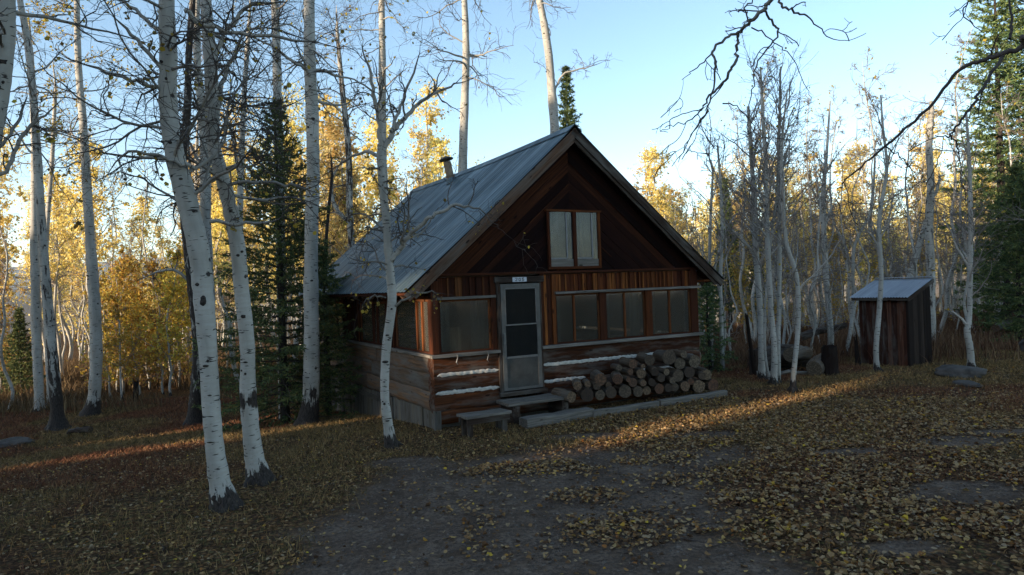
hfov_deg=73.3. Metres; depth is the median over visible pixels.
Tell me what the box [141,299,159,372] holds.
young aspen
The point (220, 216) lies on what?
aspen tree
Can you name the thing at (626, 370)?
firewood log
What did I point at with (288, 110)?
aspen tree
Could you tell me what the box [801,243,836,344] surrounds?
aspen sapling
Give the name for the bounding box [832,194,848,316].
aspen tree
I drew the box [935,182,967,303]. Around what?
aspen tree
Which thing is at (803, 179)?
aspen tree
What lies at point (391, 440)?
aspen tree
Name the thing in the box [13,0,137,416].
aspen tree
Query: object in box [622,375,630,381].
firewood log
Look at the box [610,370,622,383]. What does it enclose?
firewood log
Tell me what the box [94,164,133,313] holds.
aspen tree
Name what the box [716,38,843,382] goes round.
aspen tree
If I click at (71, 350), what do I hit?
aspen tree
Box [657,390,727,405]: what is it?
ground beam
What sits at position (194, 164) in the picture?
aspen tree
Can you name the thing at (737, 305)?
aspen sapling
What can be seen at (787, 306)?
aspen sapling
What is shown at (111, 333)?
young aspen
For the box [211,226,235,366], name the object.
aspen tree
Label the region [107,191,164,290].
aspen tree
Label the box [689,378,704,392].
firewood log
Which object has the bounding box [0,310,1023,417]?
dry brush
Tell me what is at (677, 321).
front window
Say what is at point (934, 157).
aspen tree
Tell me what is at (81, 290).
aspen tree
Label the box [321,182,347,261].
aspen tree
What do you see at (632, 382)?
firewood log
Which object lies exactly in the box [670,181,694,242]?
aspen tree
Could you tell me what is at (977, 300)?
aspen tree
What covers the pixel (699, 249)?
aspen sapling
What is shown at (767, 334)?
aspen tree
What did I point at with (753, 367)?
wooden post
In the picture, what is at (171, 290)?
young aspen
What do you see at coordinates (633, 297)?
front window
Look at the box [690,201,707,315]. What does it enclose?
aspen tree
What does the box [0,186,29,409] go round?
aspen tree
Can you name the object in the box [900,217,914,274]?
aspen sapling
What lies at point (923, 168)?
aspen tree
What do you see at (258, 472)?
aspen tree
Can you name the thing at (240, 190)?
aspen tree
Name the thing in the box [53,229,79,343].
aspen tree
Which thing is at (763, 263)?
aspen tree
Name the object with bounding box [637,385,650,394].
firewood log
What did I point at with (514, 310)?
inner door
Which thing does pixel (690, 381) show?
firewood log
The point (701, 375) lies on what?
firewood log
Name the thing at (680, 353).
firewood log
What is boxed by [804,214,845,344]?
aspen sapling
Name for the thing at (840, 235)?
aspen tree
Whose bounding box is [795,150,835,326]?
aspen tree
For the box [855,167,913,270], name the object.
aspen tree
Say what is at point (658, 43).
sky
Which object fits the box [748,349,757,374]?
tree stump
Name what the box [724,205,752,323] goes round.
aspen tree
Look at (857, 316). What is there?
aspen sapling
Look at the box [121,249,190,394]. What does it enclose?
young aspen
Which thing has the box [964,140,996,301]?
aspen tree
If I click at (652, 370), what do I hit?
firewood log
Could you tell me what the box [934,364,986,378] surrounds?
rock
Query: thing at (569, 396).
firewood log
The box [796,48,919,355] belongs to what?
aspen tree
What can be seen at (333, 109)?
aspen tree
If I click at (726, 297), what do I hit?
aspen sapling
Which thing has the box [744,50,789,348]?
aspen tree
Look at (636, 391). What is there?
firewood log
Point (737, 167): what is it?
aspen tree
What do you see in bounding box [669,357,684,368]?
firewood log
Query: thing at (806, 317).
young aspen
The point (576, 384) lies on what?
firewood log
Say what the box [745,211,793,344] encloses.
aspen sapling
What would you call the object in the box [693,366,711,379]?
firewood log
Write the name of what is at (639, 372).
firewood log
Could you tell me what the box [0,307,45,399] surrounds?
spruce tree
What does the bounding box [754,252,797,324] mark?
young aspen
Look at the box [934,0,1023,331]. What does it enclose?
spruce tree
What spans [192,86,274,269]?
aspen tree
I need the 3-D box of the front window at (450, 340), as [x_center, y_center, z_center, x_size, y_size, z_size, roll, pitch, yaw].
[-0.984,0.894,13.009,1.060,1.348,0.524,-2,0,-29]
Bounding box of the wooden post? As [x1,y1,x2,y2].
[745,313,756,374]
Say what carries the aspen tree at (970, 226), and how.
on the ground at (598, 554)
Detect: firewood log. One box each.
[551,388,575,402]
[572,378,581,389]
[576,385,593,401]
[582,378,590,387]
[590,370,605,384]
[590,380,600,389]
[591,388,604,399]
[600,385,616,397]
[604,380,611,387]
[610,363,621,370]
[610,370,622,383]
[613,383,630,397]
[619,357,637,367]
[619,367,632,374]
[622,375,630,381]
[622,375,636,386]
[629,385,642,396]
[632,367,645,378]
[632,377,645,385]
[636,352,654,364]
[637,362,644,368]
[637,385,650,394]
[644,375,655,385]
[645,365,658,375]
[646,382,663,393]
[649,373,664,381]
[653,350,675,364]
[656,367,668,374]
[661,382,672,391]
[664,375,675,383]
[667,367,683,381]
[667,382,678,391]
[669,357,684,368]
[671,349,686,357]
[674,365,694,377]
[675,380,689,391]
[682,353,699,367]
[682,377,693,384]
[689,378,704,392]
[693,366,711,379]
[694,371,705,379]
[698,378,717,390]
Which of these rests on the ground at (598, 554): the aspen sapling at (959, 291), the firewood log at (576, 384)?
the aspen sapling at (959, 291)
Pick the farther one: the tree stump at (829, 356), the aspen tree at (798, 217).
the aspen tree at (798, 217)
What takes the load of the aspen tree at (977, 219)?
on the ground at (598, 554)
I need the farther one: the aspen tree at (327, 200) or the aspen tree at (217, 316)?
the aspen tree at (217, 316)
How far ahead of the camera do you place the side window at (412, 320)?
13.34 m
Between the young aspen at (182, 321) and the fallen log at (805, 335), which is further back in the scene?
the young aspen at (182, 321)
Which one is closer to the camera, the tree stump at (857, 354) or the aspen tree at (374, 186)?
the tree stump at (857, 354)
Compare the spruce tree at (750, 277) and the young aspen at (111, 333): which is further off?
the spruce tree at (750, 277)
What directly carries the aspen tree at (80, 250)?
on the ground at (598, 554)
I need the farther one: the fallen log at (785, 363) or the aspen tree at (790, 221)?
the aspen tree at (790, 221)
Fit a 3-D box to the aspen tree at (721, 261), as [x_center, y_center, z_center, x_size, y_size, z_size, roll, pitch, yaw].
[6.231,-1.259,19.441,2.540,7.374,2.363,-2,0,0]
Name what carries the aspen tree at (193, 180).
on the ground at (598, 554)
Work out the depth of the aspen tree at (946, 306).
25.47 m
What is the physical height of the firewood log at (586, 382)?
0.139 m
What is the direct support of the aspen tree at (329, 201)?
on the ground at (598, 554)
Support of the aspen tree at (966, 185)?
on the ground at (598, 554)
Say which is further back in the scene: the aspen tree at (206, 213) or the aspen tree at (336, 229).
the aspen tree at (336, 229)
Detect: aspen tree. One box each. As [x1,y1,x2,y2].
[0,0,159,175]
[0,122,29,301]
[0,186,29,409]
[0,237,19,344]
[2,0,365,512]
[3,0,98,411]
[5,0,118,430]
[11,180,61,359]
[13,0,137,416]
[15,225,64,359]
[16,63,74,404]
[18,167,84,377]
[23,158,75,304]
[27,216,75,365]
[28,198,78,360]
[41,247,63,319]
[42,212,102,360]
[47,133,133,367]
[50,192,98,359]
[52,233,100,358]
[53,127,140,275]
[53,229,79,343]
[57,189,99,337]
[70,275,89,349]
[84,0,382,487]
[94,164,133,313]
[100,200,128,298]
[101,204,144,309]
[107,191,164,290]
[118,0,258,425]
[118,155,215,385]
[131,0,267,418]
[140,251,177,369]
[143,213,175,348]
[154,31,244,232]
[166,210,191,335]
[167,137,224,249]
[169,232,187,351]
[178,140,219,370]
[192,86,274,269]
[211,151,252,384]
[211,183,237,362]
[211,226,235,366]
[215,0,301,228]
[215,191,266,362]
[215,231,234,336]
[215,282,224,345]
[215,286,221,349]
[220,0,328,420]
[224,0,376,426]
[232,201,269,290]
[243,128,287,336]
[263,114,323,362]
[264,74,324,371]
[281,0,383,382]
[285,94,372,270]
[286,210,303,355]
[299,180,359,277]
[302,1,548,448]
[319,111,371,265]
[319,124,343,342]
[319,125,346,258]
[319,150,360,412]
[321,0,424,219]
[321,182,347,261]
[336,158,374,253]
[337,146,376,251]
[340,114,408,239]
[374,161,409,207]
[392,0,525,171]
[399,78,451,191]
[400,131,431,185]
[408,130,457,185]
[508,0,621,133]
[628,148,681,232]
[636,140,682,332]
[644,0,865,182]
[651,182,690,238]
[655,125,750,369]
[666,208,685,232]
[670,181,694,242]
[672,178,725,289]
[685,112,762,371]
[686,73,820,379]
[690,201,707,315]
[694,195,715,313]
[697,167,733,324]
[706,163,751,318]
[711,33,823,384]
[714,101,772,346]
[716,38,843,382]
[716,127,822,379]
[716,189,761,331]
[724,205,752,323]
[727,146,771,317]
[728,57,876,392]
[733,189,773,332]
[738,93,820,328]
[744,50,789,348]
[746,129,817,343]
[756,150,788,315]
[763,150,794,339]
[771,165,799,325]
[783,217,811,313]
[784,167,810,327]
[785,150,814,324]
[786,89,831,327]
[786,189,831,323]
[786,195,813,325]
[790,101,881,344]
[792,171,819,318]
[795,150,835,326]
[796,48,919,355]
[797,85,898,335]
[799,184,834,311]
[810,162,857,322]
[815,155,874,323]
[817,191,840,322]
[819,203,858,319]
[827,73,927,371]
[827,106,921,279]
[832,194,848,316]
[834,101,891,270]
[836,0,1023,224]
[836,138,877,286]
[838,170,865,306]
[849,196,870,279]
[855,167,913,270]
[860,155,918,278]
[873,130,911,278]
[878,91,936,277]
[885,136,949,277]
[887,168,925,277]
[891,218,906,260]
[897,105,950,275]
[903,143,946,304]
[907,118,1002,320]
[907,180,941,265]
[912,74,1013,366]
[919,168,951,312]
[923,185,959,310]
[924,24,1002,337]
[924,168,967,316]
[933,162,956,310]
[933,165,951,313]
[934,131,995,332]
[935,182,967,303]
[941,174,966,319]
[946,120,982,311]
[949,242,961,305]
[951,150,980,309]
[959,81,1023,333]
[959,147,984,303]
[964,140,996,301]
[965,177,991,311]
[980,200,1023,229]
[1007,118,1023,242]
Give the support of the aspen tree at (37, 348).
on the ground at (598, 554)
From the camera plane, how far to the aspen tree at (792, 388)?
14.62 m
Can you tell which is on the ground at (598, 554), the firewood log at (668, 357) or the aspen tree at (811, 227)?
the aspen tree at (811, 227)
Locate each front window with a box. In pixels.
[438,298,491,353]
[555,292,599,343]
[605,290,645,339]
[652,288,690,335]
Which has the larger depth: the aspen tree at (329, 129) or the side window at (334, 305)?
the aspen tree at (329, 129)
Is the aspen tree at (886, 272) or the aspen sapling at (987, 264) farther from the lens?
the aspen sapling at (987, 264)
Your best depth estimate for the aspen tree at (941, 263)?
51.26 m
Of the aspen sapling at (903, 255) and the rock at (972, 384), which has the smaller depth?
the rock at (972, 384)
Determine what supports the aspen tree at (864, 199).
on the ground at (598, 554)
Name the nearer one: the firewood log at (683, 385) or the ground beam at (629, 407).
the ground beam at (629, 407)
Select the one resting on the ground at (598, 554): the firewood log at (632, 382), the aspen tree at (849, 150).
the aspen tree at (849, 150)
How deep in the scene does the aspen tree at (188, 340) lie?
31.35 m
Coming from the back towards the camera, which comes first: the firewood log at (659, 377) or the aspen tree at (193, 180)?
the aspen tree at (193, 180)
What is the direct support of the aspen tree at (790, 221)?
on the ground at (598, 554)
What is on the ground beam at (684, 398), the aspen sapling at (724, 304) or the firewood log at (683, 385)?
the firewood log at (683, 385)
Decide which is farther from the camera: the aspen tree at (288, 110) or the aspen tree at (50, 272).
the aspen tree at (50, 272)
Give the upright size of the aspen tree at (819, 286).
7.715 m
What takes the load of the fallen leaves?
on the ground at (598, 554)
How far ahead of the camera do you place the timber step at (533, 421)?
12.47 m
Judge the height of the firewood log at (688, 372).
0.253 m
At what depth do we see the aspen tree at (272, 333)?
34.88 m
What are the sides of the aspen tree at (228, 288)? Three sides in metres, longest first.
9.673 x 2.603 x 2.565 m
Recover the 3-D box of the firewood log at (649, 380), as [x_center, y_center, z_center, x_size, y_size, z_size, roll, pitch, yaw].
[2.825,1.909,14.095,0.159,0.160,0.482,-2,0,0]
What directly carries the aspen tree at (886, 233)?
on the ground at (598, 554)
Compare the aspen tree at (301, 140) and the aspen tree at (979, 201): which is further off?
the aspen tree at (979, 201)
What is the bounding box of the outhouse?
[850,276,934,366]
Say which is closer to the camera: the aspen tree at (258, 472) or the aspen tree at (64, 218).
the aspen tree at (258, 472)
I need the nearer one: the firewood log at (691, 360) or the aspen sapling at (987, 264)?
the firewood log at (691, 360)
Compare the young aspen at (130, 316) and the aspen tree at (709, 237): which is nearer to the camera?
the aspen tree at (709, 237)
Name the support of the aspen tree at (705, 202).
on the ground at (598, 554)
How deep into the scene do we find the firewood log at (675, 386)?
14.13 m
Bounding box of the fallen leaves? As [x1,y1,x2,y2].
[0,357,1023,574]
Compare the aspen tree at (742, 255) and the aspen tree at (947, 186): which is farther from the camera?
the aspen tree at (947, 186)
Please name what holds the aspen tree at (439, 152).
on the ground at (598, 554)
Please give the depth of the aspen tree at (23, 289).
49.78 m
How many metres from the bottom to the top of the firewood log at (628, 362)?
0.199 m
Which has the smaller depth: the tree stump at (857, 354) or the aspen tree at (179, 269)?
the tree stump at (857, 354)
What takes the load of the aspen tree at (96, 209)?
on the ground at (598, 554)
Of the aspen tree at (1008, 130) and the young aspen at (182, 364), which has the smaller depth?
the aspen tree at (1008, 130)
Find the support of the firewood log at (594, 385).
on the firewood log at (599, 394)
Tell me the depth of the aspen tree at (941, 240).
46.37 m
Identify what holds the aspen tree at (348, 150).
on the ground at (598, 554)
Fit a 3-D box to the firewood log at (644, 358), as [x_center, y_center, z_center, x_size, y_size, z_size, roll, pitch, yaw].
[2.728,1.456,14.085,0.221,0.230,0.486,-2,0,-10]
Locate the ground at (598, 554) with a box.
[0,296,1023,574]
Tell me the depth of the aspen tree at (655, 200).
37.27 m
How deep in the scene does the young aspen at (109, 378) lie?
25.34 m
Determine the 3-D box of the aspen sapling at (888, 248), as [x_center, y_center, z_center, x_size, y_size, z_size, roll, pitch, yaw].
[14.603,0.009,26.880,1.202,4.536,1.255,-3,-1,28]
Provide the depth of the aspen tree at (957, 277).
31.32 m
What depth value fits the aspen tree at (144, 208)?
27.94 m
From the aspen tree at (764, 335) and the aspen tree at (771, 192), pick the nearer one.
the aspen tree at (764, 335)
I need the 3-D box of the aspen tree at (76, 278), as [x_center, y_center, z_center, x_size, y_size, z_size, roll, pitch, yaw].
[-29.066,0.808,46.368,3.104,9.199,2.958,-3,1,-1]
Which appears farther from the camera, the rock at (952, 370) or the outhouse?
the outhouse
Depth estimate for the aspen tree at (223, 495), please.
8.06 m
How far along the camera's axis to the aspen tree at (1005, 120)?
25.50 m
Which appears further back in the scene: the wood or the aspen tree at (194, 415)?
the wood
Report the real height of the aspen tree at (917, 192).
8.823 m
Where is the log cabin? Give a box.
[299,124,723,430]
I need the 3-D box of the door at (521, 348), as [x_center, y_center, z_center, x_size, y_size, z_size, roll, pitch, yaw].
[0.201,0.943,13.261,0.860,2.040,0.093,-2,0,-29]
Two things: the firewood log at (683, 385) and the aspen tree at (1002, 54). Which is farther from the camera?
the firewood log at (683, 385)
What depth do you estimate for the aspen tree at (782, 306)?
21.36 m
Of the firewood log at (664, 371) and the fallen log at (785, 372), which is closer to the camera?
the firewood log at (664, 371)
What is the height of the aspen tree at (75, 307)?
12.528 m
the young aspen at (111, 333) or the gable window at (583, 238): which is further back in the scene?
the young aspen at (111, 333)
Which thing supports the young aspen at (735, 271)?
on the ground at (598, 554)
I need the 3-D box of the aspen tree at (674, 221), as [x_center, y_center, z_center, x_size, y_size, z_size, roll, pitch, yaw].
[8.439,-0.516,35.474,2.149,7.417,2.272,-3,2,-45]
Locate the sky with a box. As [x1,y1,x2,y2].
[0,0,1023,266]
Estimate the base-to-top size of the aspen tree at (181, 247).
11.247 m
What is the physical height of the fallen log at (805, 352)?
0.433 m
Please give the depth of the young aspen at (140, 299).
27.27 m
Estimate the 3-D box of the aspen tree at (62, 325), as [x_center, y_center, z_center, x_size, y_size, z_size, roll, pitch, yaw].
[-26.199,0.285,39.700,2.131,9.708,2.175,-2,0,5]
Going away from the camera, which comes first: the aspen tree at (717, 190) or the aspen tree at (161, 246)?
the aspen tree at (717, 190)
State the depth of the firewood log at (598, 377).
13.21 m
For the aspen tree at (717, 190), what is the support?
on the ground at (598, 554)
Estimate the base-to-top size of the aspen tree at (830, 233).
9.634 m
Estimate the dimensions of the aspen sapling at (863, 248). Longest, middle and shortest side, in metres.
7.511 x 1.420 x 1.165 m
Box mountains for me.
[0,236,951,295]
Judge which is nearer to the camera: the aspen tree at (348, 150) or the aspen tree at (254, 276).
the aspen tree at (348, 150)
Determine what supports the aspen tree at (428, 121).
on the ground at (598, 554)
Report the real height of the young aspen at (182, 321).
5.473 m
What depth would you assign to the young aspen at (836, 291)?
33.68 m
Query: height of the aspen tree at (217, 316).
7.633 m
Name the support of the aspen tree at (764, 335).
on the ground at (598, 554)
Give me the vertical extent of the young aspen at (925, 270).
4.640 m
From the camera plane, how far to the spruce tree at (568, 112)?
29.80 m
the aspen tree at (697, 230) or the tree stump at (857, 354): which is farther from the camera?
the aspen tree at (697, 230)
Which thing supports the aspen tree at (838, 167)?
on the ground at (598, 554)
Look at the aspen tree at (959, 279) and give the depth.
59.59 m
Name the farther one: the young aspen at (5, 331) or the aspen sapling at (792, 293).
the aspen sapling at (792, 293)
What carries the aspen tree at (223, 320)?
on the ground at (598, 554)
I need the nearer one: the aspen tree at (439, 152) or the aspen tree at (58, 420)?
the aspen tree at (58, 420)
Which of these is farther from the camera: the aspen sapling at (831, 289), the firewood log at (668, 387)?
the aspen sapling at (831, 289)
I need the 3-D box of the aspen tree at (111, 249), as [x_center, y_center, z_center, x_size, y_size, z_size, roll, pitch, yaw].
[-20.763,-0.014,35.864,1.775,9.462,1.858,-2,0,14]
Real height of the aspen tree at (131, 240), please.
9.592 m
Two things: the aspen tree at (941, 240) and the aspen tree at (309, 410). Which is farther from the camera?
the aspen tree at (941, 240)
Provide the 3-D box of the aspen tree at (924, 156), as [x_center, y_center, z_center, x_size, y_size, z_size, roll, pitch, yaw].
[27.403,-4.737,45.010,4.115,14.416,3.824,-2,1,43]
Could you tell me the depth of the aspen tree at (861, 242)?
54.81 m
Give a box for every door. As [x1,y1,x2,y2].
[500,283,542,391]
[504,287,535,328]
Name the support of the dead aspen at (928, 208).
on the ground at (598, 554)
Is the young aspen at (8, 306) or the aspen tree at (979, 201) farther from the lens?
the aspen tree at (979, 201)
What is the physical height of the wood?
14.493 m
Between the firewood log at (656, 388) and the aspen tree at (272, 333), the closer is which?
the firewood log at (656, 388)
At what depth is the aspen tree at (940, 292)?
55.17 m
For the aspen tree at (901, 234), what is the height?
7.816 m
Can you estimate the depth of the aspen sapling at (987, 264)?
27.19 m
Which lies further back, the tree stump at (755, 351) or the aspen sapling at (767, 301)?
the aspen sapling at (767, 301)
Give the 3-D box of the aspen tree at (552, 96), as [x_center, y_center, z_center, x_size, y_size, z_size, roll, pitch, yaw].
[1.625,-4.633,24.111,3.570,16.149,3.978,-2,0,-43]
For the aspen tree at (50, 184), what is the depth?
23.75 m
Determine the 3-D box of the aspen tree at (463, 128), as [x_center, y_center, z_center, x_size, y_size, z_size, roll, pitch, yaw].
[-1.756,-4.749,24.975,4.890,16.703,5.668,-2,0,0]
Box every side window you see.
[331,302,343,337]
[360,302,385,344]
[395,299,429,353]
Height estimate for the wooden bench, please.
0.435 m
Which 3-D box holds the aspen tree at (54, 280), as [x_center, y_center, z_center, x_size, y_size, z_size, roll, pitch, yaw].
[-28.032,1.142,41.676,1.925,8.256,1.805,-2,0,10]
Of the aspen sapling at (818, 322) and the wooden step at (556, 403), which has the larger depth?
the aspen sapling at (818, 322)
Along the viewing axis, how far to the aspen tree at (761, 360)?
16.83 m
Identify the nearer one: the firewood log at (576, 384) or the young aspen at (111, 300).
the firewood log at (576, 384)
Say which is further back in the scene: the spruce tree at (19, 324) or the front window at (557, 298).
the spruce tree at (19, 324)
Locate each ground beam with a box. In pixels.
[593,401,658,417]
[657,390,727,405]
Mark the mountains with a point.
(18, 293)
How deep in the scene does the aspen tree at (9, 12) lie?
7.21 m
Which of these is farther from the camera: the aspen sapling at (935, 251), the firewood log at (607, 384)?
the aspen sapling at (935, 251)
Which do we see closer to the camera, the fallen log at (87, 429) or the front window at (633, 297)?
the front window at (633, 297)
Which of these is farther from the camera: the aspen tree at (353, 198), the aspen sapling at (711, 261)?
the aspen tree at (353, 198)
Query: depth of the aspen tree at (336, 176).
39.50 m
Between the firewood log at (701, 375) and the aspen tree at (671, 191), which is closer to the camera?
the firewood log at (701, 375)
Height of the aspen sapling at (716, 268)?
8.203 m
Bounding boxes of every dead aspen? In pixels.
[875,86,972,345]
[889,205,943,278]
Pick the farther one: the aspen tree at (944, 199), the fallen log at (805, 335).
the aspen tree at (944, 199)
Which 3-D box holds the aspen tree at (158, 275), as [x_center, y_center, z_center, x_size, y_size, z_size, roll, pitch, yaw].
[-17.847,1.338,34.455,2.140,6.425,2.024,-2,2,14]
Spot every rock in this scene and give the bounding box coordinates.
[0,437,34,447]
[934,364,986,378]
[952,380,981,387]
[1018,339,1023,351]
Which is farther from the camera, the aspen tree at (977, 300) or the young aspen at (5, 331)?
the aspen tree at (977, 300)
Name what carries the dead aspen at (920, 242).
on the ground at (598, 554)
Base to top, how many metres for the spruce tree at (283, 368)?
7.873 m
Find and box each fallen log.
[66,426,92,433]
[747,350,810,370]
[756,344,793,351]
[756,369,808,374]
[783,345,812,361]
[794,322,846,341]
[806,353,824,375]
[991,313,1023,331]
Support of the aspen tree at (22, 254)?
on the ground at (598, 554)
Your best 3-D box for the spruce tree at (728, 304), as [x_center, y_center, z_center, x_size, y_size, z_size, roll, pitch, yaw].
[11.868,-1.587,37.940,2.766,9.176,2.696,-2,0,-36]
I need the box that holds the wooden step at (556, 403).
[496,393,567,424]
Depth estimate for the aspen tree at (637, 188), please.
41.06 m
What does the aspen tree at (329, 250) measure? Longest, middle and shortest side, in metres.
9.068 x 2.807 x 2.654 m
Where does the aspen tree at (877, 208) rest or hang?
on the ground at (598, 554)
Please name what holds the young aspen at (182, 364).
on the ground at (598, 554)
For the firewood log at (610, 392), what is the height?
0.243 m
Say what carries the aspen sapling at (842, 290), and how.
on the ground at (598, 554)
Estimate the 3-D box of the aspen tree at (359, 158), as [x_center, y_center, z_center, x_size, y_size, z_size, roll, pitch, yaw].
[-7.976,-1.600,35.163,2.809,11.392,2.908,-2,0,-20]
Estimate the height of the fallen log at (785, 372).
0.160 m
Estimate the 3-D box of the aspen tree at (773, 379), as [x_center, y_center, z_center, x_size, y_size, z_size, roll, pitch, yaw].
[5.843,-1.805,15.896,2.452,8.273,2.622,-2,0,0]
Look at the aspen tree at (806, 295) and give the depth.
35.49 m
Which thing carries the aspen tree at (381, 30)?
on the ground at (598, 554)
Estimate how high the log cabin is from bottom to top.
6.982 m
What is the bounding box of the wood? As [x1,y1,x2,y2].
[0,166,1021,352]
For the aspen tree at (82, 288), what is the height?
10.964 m
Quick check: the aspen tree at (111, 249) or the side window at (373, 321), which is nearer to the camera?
the side window at (373, 321)
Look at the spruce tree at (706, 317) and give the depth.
19.51 m
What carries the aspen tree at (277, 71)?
on the ground at (598, 554)
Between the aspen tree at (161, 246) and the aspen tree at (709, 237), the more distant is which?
the aspen tree at (161, 246)
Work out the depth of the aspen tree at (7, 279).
53.37 m
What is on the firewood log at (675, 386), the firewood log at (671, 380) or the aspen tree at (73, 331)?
the firewood log at (671, 380)
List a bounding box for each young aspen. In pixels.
[0,253,28,389]
[0,306,26,373]
[67,262,141,397]
[80,257,156,399]
[80,280,145,392]
[84,246,154,393]
[102,292,164,395]
[107,255,172,389]
[109,273,151,369]
[116,274,156,377]
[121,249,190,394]
[125,240,215,396]
[141,259,191,386]
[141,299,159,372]
[146,271,191,372]
[713,243,763,344]
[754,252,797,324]
[782,256,820,328]
[814,227,857,324]
[843,229,908,309]
[917,250,938,313]
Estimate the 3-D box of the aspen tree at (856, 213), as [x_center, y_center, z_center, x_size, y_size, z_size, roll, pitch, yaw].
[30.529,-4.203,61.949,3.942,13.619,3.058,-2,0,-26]
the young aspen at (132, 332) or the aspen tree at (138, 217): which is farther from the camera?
the aspen tree at (138, 217)
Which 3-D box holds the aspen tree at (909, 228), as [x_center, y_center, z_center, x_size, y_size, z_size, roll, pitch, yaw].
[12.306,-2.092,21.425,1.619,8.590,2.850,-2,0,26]
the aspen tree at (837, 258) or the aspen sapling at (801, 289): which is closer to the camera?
the aspen sapling at (801, 289)
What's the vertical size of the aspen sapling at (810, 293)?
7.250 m
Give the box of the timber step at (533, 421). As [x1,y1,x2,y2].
[519,407,593,428]
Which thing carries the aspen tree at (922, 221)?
on the ground at (598, 554)
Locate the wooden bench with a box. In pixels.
[456,408,511,437]
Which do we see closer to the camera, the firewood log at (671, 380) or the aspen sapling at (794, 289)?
the firewood log at (671, 380)
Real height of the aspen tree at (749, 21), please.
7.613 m
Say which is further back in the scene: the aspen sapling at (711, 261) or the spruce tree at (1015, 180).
the aspen sapling at (711, 261)
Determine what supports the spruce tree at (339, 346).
on the ground at (598, 554)
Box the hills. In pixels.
[0,266,1023,334]
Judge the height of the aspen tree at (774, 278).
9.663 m
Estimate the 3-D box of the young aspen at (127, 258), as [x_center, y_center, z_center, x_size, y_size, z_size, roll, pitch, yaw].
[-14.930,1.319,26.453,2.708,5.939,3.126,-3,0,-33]
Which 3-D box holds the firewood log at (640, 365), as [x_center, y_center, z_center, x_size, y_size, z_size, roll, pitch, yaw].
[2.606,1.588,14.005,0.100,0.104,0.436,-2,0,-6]
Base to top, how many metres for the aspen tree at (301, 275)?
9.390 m
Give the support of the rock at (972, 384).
on the ground at (598, 554)
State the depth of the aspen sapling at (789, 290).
31.60 m
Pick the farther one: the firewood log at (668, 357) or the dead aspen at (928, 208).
the dead aspen at (928, 208)
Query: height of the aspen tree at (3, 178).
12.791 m
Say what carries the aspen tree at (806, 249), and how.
on the ground at (598, 554)
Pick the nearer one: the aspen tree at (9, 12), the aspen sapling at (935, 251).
the aspen tree at (9, 12)
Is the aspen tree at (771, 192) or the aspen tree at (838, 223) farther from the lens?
the aspen tree at (771, 192)
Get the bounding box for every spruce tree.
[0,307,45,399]
[186,97,366,435]
[278,244,362,416]
[557,64,582,338]
[691,261,738,372]
[707,179,750,333]
[744,213,767,328]
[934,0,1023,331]
[953,162,1023,342]
[963,0,1023,313]
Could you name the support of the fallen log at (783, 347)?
on the fallen log at (785, 363)
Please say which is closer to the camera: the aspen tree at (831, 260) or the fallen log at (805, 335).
the fallen log at (805, 335)
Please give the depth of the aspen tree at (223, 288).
34.05 m
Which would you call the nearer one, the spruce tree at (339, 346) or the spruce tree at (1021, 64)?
the spruce tree at (339, 346)
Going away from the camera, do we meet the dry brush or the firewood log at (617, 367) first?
the firewood log at (617, 367)
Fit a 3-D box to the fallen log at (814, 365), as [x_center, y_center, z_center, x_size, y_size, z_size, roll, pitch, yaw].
[7.722,1.942,17.319,0.423,0.487,1.076,-2,0,35]
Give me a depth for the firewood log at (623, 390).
13.50 m
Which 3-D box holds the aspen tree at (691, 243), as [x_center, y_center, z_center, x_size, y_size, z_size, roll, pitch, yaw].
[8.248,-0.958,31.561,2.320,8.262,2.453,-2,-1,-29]
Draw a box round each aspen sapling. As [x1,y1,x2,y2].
[691,195,706,348]
[701,103,734,354]
[705,235,718,342]
[713,186,742,353]
[717,237,742,334]
[717,250,744,345]
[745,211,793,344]
[756,256,785,330]
[761,213,813,343]
[781,225,809,325]
[782,125,853,357]
[782,193,804,336]
[782,238,804,330]
[791,205,825,328]
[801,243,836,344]
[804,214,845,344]
[817,147,861,344]
[821,205,848,323]
[841,217,871,331]
[848,129,886,284]
[873,229,893,277]
[894,169,913,276]
[895,196,924,278]
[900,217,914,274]
[918,215,954,300]
[920,165,951,305]
[938,205,981,331]
[977,213,1010,312]
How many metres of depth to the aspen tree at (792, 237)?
40.61 m
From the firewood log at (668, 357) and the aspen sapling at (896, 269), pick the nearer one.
the firewood log at (668, 357)
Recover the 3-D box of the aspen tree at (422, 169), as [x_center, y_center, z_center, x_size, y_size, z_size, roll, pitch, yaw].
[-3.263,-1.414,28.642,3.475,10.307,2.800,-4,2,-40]
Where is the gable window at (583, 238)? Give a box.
[544,209,601,268]
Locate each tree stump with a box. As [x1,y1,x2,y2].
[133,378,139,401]
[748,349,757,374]
[821,344,839,375]
[854,332,860,365]

